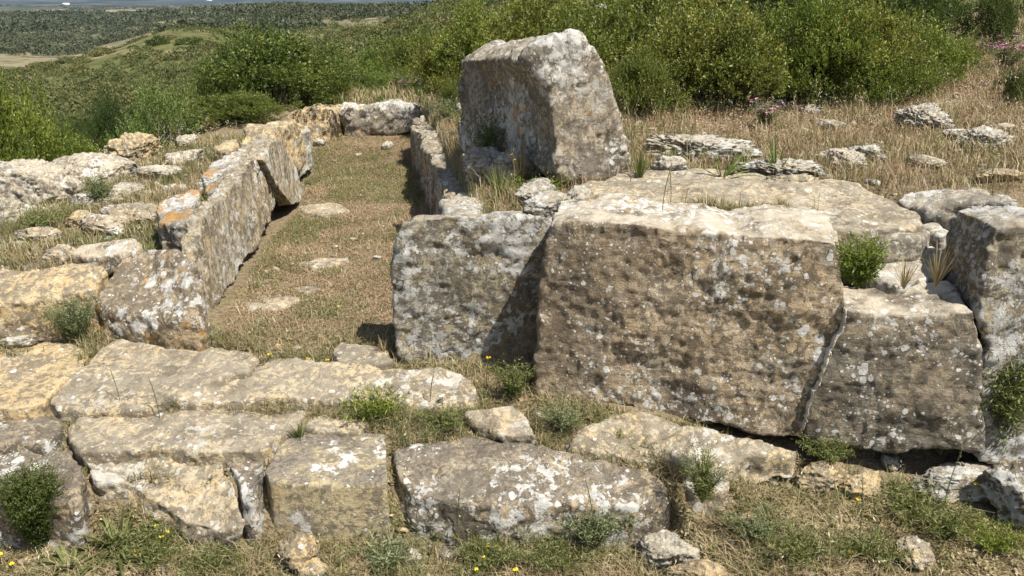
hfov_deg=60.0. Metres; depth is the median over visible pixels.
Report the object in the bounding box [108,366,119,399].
flower stem
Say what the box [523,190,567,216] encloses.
bank stone
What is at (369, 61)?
bush
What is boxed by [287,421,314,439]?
grass tuft
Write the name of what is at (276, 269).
loose stone
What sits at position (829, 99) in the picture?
green weed
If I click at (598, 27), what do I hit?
bush
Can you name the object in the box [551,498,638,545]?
small plant
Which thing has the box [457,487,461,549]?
flower stem
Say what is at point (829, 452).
small plant
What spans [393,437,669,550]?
front block
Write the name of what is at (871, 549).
corner weed
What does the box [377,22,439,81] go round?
bush
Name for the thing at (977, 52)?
bush
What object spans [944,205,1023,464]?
facade block
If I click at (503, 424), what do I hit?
paving slab
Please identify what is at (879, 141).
field seed stalks
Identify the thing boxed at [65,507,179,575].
thistle
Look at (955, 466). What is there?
flower stem
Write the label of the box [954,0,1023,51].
bush
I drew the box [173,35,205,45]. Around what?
hillside shrub
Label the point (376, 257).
loose stone
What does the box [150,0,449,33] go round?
ridge woodland
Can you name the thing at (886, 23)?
bush
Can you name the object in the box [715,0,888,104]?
bush
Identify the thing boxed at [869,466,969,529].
green weed
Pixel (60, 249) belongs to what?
rubble stone
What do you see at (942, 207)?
platform slab
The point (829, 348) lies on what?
lime vein
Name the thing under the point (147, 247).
dry grass
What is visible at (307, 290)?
floor stone
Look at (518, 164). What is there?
grass tuft
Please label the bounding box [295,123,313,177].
wall block
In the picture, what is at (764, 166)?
field rock
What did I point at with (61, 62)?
hillside shrub
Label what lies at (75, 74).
hillside shrub
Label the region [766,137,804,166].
strap leaf plant
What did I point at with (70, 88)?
hillside shrub
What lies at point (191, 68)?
hillside shrub
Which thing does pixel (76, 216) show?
rubble stone
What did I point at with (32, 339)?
loose stone
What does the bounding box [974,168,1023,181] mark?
field rock
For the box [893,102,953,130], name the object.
field rock
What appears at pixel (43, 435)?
paving slab
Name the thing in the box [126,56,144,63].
hillside shrub
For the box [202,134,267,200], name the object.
wall block
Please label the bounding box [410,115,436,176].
chamber wall slab
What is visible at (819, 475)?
loose stone
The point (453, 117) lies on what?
green weed
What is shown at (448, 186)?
chamber wall slab
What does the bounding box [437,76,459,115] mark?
bush
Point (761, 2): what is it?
bush
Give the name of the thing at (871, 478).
loose stone
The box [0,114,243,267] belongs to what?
rubble seed stalks
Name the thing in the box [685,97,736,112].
green weed
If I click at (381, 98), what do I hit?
green grass
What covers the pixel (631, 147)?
flower stem
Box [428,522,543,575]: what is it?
bottom weed
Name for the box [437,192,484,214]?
chamber wall slab
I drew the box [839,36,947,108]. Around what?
bush
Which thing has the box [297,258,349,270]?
floor stone
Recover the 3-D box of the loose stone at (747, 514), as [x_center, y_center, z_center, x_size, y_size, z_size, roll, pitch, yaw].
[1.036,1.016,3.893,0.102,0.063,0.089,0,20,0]
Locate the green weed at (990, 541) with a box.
[949,510,1023,557]
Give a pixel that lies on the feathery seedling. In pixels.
(704, 485)
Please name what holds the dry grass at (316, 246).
on the ground at (914, 462)
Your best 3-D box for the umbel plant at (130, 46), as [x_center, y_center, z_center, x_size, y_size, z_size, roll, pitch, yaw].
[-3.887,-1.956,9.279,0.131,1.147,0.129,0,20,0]
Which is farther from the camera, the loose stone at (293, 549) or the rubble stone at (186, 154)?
the rubble stone at (186, 154)
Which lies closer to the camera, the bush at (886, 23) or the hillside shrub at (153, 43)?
the bush at (886, 23)
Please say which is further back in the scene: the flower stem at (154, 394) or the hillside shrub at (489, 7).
the hillside shrub at (489, 7)
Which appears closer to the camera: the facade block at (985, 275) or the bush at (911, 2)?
the facade block at (985, 275)
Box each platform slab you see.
[579,168,922,259]
[859,246,946,294]
[873,229,929,262]
[897,187,1017,230]
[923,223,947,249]
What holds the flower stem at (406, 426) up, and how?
on the ground at (914, 462)
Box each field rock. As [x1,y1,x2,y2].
[642,133,764,161]
[650,155,687,170]
[731,157,831,179]
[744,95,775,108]
[764,173,819,182]
[770,99,786,110]
[789,104,823,113]
[814,119,845,129]
[816,148,867,171]
[848,143,885,163]
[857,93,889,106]
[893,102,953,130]
[906,154,946,168]
[942,128,966,140]
[952,126,1015,152]
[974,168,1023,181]
[989,123,1017,133]
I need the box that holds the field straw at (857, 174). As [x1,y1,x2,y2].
[340,37,1023,393]
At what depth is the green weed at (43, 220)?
6.04 m
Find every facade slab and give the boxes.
[532,193,844,436]
[802,280,984,453]
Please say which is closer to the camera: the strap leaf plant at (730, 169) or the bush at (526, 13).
the strap leaf plant at (730, 169)
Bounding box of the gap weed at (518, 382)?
[482,351,534,399]
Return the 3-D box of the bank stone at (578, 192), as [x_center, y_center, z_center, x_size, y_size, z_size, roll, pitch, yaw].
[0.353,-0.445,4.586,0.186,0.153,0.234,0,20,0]
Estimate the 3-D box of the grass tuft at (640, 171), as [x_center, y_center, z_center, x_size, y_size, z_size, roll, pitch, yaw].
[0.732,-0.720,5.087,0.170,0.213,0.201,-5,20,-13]
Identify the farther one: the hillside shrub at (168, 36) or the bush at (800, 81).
the hillside shrub at (168, 36)
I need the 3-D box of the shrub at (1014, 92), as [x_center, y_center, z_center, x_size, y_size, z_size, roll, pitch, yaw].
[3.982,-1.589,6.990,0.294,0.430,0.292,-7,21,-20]
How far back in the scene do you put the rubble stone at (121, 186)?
6.86 m
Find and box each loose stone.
[0,334,43,346]
[17,556,32,565]
[213,139,238,159]
[271,267,279,272]
[276,531,320,572]
[297,557,328,575]
[313,138,325,146]
[372,255,382,258]
[381,141,393,149]
[401,547,422,566]
[439,547,457,562]
[633,529,699,572]
[666,559,730,575]
[715,506,725,513]
[736,511,756,523]
[791,460,849,492]
[838,468,881,500]
[880,455,901,471]
[893,535,935,571]
[909,460,993,502]
[977,460,1023,529]
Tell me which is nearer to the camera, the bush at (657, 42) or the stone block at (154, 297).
the stone block at (154, 297)
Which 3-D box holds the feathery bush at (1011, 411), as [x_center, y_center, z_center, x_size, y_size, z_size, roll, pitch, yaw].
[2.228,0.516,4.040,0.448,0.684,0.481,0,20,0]
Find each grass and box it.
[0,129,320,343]
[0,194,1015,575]
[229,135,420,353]
[298,4,1023,109]
[300,21,1021,106]
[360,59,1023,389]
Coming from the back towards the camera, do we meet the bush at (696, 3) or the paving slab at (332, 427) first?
the bush at (696, 3)
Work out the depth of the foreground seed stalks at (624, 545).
3.67 m
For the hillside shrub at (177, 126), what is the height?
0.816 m
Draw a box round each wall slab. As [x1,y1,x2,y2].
[180,152,276,310]
[241,119,312,172]
[248,138,302,205]
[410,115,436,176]
[420,133,447,214]
[434,168,461,214]
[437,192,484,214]
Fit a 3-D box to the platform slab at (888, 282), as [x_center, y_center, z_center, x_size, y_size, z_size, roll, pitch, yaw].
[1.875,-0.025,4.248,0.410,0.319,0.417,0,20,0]
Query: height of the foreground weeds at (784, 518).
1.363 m
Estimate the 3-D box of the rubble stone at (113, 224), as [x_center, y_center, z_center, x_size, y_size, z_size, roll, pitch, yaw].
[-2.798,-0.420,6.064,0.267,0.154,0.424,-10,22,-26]
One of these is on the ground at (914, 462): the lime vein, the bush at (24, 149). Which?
the bush at (24, 149)
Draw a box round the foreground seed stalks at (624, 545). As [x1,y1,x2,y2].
[4,181,978,575]
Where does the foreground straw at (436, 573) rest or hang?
on the ground at (914, 462)
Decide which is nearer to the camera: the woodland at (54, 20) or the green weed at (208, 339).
the green weed at (208, 339)
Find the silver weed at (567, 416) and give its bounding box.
[535,395,590,431]
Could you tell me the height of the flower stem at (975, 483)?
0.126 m
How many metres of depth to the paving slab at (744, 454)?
4.09 m
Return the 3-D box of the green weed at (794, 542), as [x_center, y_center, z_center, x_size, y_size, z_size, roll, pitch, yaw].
[1.204,1.058,3.730,0.449,0.155,0.451,11,22,28]
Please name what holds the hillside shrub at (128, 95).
on the ground at (914, 462)
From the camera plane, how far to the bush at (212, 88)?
10.30 m
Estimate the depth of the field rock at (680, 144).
5.66 m
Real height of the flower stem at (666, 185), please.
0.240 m
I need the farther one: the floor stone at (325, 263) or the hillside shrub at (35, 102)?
the hillside shrub at (35, 102)
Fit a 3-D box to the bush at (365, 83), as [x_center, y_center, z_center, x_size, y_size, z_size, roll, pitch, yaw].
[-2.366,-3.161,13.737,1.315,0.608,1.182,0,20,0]
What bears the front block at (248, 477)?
on the ground at (914, 462)
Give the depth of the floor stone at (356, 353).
4.67 m
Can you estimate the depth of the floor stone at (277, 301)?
5.36 m
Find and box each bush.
[0,66,78,161]
[0,125,39,161]
[0,452,69,549]
[22,118,108,161]
[57,111,102,152]
[79,81,156,151]
[186,69,270,127]
[189,88,304,125]
[190,19,386,110]
[287,83,346,107]
[302,45,363,100]
[346,33,398,76]
[346,65,383,92]
[363,64,432,93]
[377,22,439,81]
[397,24,461,96]
[428,0,523,82]
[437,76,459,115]
[444,0,623,58]
[533,0,697,96]
[574,0,754,43]
[604,0,786,107]
[607,44,692,120]
[662,0,794,107]
[663,0,845,43]
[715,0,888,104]
[753,0,957,41]
[789,0,957,101]
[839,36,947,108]
[885,0,977,42]
[885,3,991,87]
[949,35,983,68]
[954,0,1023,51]
[972,331,1023,464]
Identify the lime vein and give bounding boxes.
[801,302,846,428]
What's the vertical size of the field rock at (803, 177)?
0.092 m
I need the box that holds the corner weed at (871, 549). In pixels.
[828,518,921,569]
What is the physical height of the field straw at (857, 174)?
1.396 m
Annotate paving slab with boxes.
[0,342,91,420]
[0,416,64,455]
[50,339,259,422]
[67,410,304,470]
[172,357,477,415]
[303,415,368,436]
[464,406,535,444]
[568,411,796,514]
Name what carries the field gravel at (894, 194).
on the ground at (914, 462)
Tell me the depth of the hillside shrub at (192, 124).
18.58 m
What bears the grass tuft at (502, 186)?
on the ground at (914, 462)
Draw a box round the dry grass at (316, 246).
[215,134,424,356]
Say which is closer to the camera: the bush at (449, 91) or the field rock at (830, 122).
the field rock at (830, 122)
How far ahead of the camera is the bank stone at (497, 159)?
5.30 m
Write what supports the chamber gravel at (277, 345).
on the ground at (914, 462)
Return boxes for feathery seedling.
[679,440,734,502]
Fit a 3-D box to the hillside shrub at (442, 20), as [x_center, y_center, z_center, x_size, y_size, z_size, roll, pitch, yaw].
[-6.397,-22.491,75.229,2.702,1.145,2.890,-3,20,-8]
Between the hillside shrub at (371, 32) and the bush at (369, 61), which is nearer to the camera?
the bush at (369, 61)
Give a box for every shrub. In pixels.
[1,73,24,81]
[13,86,43,96]
[18,98,50,107]
[22,66,35,71]
[37,62,56,72]
[55,58,68,64]
[55,85,81,95]
[62,71,88,79]
[63,63,86,72]
[71,58,95,64]
[87,93,116,104]
[88,83,118,90]
[89,80,110,87]
[90,46,117,56]
[102,96,185,149]
[110,85,130,93]
[114,89,142,104]
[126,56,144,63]
[127,61,203,145]
[144,34,169,47]
[148,53,177,64]
[157,113,190,138]
[162,33,177,39]
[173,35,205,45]
[177,112,214,133]
[181,67,197,72]
[197,39,223,48]
[198,115,219,132]
[327,38,345,43]
[340,30,356,38]
[349,24,368,33]
[357,27,393,37]
[387,18,406,31]
[418,21,441,29]
[422,17,448,25]
[475,5,499,15]
[479,0,498,4]
[991,59,1023,106]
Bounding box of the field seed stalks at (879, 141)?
[421,25,1023,192]
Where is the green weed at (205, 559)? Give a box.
[162,533,264,575]
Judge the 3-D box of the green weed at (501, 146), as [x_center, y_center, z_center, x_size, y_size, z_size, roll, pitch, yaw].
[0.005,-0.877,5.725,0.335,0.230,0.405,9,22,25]
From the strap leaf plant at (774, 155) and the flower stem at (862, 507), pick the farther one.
the strap leaf plant at (774, 155)
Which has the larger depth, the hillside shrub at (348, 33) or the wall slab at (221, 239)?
the hillside shrub at (348, 33)
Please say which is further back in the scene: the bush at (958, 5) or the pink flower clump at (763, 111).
the bush at (958, 5)
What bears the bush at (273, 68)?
on the ground at (914, 462)
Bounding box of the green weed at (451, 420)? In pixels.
[407,399,484,436]
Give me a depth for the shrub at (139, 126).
8.61 m
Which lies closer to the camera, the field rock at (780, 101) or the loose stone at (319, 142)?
the field rock at (780, 101)
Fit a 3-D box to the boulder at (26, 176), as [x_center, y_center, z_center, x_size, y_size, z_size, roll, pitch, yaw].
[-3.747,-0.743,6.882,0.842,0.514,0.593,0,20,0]
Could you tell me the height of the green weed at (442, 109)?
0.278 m
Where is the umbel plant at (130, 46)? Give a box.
[127,45,145,131]
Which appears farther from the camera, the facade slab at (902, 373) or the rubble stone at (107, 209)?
the rubble stone at (107, 209)
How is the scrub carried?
on the ground at (914, 462)
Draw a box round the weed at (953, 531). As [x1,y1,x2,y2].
[909,496,983,538]
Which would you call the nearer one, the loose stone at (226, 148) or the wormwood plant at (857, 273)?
the wormwood plant at (857, 273)
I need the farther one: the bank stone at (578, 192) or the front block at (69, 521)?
the bank stone at (578, 192)
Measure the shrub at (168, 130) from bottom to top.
0.964 m
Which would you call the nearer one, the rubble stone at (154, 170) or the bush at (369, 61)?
the rubble stone at (154, 170)
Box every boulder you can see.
[0,158,80,205]
[0,197,26,227]
[51,152,140,183]
[103,132,163,161]
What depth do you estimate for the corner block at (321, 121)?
10.59 m
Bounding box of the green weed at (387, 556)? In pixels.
[333,515,436,575]
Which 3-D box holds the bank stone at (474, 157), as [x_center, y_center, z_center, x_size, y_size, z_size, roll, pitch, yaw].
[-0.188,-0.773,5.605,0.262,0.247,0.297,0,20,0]
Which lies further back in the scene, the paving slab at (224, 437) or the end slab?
the end slab
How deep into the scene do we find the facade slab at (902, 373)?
3.96 m
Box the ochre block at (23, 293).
[0,263,108,348]
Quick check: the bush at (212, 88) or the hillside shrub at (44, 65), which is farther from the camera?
the hillside shrub at (44, 65)
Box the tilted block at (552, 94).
[458,28,630,182]
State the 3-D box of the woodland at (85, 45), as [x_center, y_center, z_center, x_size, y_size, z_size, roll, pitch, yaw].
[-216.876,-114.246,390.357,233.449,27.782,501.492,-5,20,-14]
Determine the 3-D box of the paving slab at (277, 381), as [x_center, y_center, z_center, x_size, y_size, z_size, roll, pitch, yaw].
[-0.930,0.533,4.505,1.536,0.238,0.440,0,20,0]
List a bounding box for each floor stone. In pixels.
[247,295,300,311]
[295,286,320,294]
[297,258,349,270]
[299,202,349,217]
[331,342,393,369]
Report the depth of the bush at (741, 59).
7.12 m
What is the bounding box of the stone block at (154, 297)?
[95,249,213,351]
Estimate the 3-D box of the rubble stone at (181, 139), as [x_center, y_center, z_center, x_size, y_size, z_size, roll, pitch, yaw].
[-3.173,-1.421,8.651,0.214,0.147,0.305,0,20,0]
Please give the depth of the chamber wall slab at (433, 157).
7.48 m
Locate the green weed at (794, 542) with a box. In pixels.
[743,506,857,573]
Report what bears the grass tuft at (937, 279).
on the ground at (914, 462)
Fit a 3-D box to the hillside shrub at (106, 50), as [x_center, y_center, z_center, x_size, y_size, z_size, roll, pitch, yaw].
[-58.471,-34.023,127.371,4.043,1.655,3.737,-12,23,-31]
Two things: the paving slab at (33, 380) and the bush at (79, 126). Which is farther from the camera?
the bush at (79, 126)
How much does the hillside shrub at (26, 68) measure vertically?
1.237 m
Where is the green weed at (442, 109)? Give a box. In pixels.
[418,94,455,119]
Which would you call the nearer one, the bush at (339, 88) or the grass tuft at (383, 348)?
the grass tuft at (383, 348)
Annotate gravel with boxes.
[0,134,235,335]
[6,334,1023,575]
[218,138,414,349]
[513,51,1022,211]
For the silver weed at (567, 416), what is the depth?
4.19 m
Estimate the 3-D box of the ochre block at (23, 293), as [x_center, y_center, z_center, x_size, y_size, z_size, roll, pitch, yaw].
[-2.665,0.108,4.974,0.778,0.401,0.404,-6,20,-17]
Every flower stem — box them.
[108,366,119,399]
[148,374,159,417]
[401,409,409,445]
[430,368,434,401]
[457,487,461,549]
[486,356,490,393]
[560,368,569,440]
[580,469,595,555]
[629,118,633,181]
[662,163,673,209]
[859,478,864,539]
[945,437,970,499]
[967,482,979,504]
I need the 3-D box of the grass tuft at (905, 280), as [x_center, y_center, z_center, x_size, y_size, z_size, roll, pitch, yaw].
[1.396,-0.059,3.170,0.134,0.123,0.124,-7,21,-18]
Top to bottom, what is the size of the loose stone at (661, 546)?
0.172 m
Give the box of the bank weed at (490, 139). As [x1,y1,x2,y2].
[465,113,505,150]
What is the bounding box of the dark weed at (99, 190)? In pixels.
[78,170,114,201]
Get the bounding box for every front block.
[0,449,90,551]
[87,457,245,551]
[226,457,264,548]
[265,432,388,539]
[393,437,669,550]
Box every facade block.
[390,210,551,363]
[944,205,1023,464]
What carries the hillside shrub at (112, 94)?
on the ground at (914, 462)
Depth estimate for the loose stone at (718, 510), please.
3.92 m
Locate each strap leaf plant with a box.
[691,146,763,178]
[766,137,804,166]
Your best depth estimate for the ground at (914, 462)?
5.09 m
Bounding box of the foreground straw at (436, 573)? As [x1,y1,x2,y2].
[0,193,1023,575]
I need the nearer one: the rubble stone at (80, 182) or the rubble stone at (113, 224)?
the rubble stone at (113, 224)
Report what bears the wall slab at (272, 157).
on the ground at (914, 462)
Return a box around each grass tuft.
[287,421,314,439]
[375,335,394,352]
[480,165,525,196]
[494,130,538,183]
[628,144,651,177]
[889,257,929,288]
[918,241,959,286]
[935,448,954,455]
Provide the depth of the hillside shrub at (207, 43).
113.21 m
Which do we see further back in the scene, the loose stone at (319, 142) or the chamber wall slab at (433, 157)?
the loose stone at (319, 142)
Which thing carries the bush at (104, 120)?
on the ground at (914, 462)
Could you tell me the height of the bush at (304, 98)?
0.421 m
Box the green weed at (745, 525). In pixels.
[711,493,800,542]
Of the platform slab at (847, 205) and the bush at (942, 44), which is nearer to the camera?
the platform slab at (847, 205)
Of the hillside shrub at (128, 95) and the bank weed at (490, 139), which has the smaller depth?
the bank weed at (490, 139)
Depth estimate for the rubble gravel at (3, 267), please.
6.94 m
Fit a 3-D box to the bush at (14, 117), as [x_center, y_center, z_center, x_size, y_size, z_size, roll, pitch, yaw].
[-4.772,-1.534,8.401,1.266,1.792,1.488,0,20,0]
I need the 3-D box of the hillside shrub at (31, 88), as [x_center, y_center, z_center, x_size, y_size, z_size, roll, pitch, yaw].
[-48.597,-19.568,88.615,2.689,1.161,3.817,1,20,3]
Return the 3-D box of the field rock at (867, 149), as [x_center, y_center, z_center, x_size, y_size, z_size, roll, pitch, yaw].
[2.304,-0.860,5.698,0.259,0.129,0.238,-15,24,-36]
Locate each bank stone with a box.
[456,102,461,117]
[457,120,460,134]
[461,146,499,182]
[486,152,537,185]
[514,177,555,206]
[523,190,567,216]
[566,185,593,200]
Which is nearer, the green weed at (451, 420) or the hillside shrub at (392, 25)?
the green weed at (451, 420)
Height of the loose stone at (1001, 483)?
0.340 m
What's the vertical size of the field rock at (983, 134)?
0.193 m
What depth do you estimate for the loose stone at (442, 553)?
3.81 m
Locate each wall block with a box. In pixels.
[156,190,200,250]
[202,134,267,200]
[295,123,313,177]
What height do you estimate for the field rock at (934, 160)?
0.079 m
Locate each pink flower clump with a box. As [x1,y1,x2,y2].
[381,68,425,92]
[747,97,783,126]
[975,30,1023,66]
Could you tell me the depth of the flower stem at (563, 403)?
4.11 m
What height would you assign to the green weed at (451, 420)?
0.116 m
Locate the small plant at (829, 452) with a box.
[792,431,859,463]
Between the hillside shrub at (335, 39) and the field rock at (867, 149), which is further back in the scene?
the hillside shrub at (335, 39)
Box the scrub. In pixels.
[0,0,598,149]
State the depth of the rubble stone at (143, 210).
6.26 m
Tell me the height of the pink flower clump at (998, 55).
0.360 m
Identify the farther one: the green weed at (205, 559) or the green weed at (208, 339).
the green weed at (208, 339)
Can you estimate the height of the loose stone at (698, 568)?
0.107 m
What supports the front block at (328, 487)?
on the ground at (914, 462)
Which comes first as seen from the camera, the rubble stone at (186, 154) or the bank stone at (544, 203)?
the bank stone at (544, 203)
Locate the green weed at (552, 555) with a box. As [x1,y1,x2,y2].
[487,525,618,575]
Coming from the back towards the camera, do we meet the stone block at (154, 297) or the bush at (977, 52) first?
the bush at (977, 52)
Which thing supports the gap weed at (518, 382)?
on the ground at (914, 462)
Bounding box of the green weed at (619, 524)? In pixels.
[608,512,657,534]
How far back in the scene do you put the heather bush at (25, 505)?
3.76 m
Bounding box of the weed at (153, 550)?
[82,511,193,571]
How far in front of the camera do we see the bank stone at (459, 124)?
7.12 m
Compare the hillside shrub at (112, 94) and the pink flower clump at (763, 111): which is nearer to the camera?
the pink flower clump at (763, 111)
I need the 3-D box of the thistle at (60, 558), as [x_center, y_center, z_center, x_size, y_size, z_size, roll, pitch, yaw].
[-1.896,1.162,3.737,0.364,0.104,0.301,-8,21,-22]
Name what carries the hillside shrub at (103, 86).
on the ground at (914, 462)
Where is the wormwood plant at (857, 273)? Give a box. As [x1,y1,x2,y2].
[826,229,898,289]
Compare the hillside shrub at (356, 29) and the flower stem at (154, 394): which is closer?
the flower stem at (154, 394)
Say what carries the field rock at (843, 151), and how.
on the ground at (914, 462)
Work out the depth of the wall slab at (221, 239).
5.76 m
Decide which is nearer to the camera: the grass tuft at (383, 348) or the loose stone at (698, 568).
the loose stone at (698, 568)
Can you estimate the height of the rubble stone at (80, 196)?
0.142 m
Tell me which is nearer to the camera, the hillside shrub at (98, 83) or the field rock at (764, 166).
the field rock at (764, 166)
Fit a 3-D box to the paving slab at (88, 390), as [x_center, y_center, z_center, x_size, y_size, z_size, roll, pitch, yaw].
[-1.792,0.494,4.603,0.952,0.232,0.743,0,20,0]
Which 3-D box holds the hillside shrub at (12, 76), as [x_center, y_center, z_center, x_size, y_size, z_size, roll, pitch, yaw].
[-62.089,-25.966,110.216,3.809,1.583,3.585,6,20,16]
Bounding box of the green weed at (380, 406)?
[328,380,427,421]
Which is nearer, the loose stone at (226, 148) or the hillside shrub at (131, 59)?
the loose stone at (226, 148)
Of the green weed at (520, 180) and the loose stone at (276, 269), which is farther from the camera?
the loose stone at (276, 269)
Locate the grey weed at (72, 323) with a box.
[30,288,102,340]
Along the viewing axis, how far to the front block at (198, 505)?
3.92 m
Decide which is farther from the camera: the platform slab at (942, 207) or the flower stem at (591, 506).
the platform slab at (942, 207)
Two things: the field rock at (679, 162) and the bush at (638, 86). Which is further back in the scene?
the bush at (638, 86)
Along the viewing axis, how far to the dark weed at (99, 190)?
6.59 m
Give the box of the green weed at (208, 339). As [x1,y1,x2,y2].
[172,321,227,345]
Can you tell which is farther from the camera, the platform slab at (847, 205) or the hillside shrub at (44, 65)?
the hillside shrub at (44, 65)
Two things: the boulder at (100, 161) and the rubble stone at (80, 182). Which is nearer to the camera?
the rubble stone at (80, 182)
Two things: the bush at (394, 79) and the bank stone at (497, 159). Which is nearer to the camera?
the bank stone at (497, 159)
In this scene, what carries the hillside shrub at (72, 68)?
on the ground at (914, 462)
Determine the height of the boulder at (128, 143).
0.404 m
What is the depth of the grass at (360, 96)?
11.94 m
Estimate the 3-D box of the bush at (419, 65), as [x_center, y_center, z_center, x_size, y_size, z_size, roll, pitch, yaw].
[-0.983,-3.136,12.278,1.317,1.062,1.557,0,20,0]
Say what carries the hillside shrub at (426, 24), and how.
on the ground at (914, 462)
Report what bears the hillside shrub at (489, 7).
on the ground at (914, 462)
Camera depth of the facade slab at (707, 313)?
4.14 m
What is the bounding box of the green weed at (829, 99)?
[804,90,860,107]
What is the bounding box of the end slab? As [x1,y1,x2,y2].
[339,99,421,136]
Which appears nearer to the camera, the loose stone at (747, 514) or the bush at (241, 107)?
the loose stone at (747, 514)
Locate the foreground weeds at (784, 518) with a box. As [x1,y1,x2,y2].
[2,202,1017,575]
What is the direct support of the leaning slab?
on the ground at (914, 462)
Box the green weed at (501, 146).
[491,139,507,151]
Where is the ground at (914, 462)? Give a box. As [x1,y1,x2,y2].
[0,0,1023,575]
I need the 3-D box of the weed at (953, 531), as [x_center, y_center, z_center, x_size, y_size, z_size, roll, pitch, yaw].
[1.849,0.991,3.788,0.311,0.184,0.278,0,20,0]
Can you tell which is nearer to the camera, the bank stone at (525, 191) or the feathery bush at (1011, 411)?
the feathery bush at (1011, 411)
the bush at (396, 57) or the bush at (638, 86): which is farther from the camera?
the bush at (396, 57)
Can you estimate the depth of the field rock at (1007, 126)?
6.19 m
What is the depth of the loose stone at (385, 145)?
10.16 m
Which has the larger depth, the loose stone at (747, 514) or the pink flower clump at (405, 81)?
the pink flower clump at (405, 81)
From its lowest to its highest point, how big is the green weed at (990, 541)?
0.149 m
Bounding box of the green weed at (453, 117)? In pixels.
[441,101,461,125]
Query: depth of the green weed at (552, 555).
3.73 m
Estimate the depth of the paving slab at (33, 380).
4.52 m
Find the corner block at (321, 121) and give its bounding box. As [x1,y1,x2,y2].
[287,103,342,140]
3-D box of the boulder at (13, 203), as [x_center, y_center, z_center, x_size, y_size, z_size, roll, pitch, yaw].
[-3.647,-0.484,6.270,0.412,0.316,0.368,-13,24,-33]
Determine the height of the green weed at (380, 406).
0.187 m
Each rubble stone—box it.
[13,226,63,242]
[41,243,75,265]
[64,210,93,227]
[69,193,123,208]
[76,179,82,189]
[80,214,123,235]
[99,204,130,224]
[109,182,146,196]
[112,201,157,222]
[133,164,182,179]
[163,149,205,164]
[175,133,198,147]
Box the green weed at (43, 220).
[0,202,73,229]
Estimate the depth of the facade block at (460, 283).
4.54 m
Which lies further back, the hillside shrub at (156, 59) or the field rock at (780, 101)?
the hillside shrub at (156, 59)
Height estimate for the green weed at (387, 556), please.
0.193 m
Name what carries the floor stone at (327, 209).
on the ground at (914, 462)
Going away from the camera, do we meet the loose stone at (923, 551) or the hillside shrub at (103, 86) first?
the loose stone at (923, 551)
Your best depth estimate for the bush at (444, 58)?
9.98 m
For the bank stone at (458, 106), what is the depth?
8.27 m
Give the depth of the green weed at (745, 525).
3.82 m
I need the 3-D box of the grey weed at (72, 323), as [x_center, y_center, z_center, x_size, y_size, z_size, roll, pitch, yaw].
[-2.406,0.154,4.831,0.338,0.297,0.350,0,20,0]
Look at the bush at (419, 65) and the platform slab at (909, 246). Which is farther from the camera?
the bush at (419, 65)
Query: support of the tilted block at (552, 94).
on the ground at (914, 462)
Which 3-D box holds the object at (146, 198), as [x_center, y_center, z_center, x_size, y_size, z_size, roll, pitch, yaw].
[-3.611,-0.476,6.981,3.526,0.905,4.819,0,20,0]
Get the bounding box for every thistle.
[24,543,105,575]
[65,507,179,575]
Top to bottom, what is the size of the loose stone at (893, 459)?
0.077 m
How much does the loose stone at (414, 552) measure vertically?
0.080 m
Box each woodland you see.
[0,0,428,33]
[0,1,326,57]
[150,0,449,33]
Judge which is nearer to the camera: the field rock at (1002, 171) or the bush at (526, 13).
the field rock at (1002, 171)
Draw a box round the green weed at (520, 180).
[504,169,571,190]
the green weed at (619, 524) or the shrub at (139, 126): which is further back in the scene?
the shrub at (139, 126)
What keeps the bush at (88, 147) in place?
on the ground at (914, 462)
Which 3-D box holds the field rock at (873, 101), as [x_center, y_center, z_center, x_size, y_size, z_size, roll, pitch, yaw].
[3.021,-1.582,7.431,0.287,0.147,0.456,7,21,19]
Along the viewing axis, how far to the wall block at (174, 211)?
5.52 m
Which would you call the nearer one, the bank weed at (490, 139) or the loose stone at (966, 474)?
the loose stone at (966, 474)

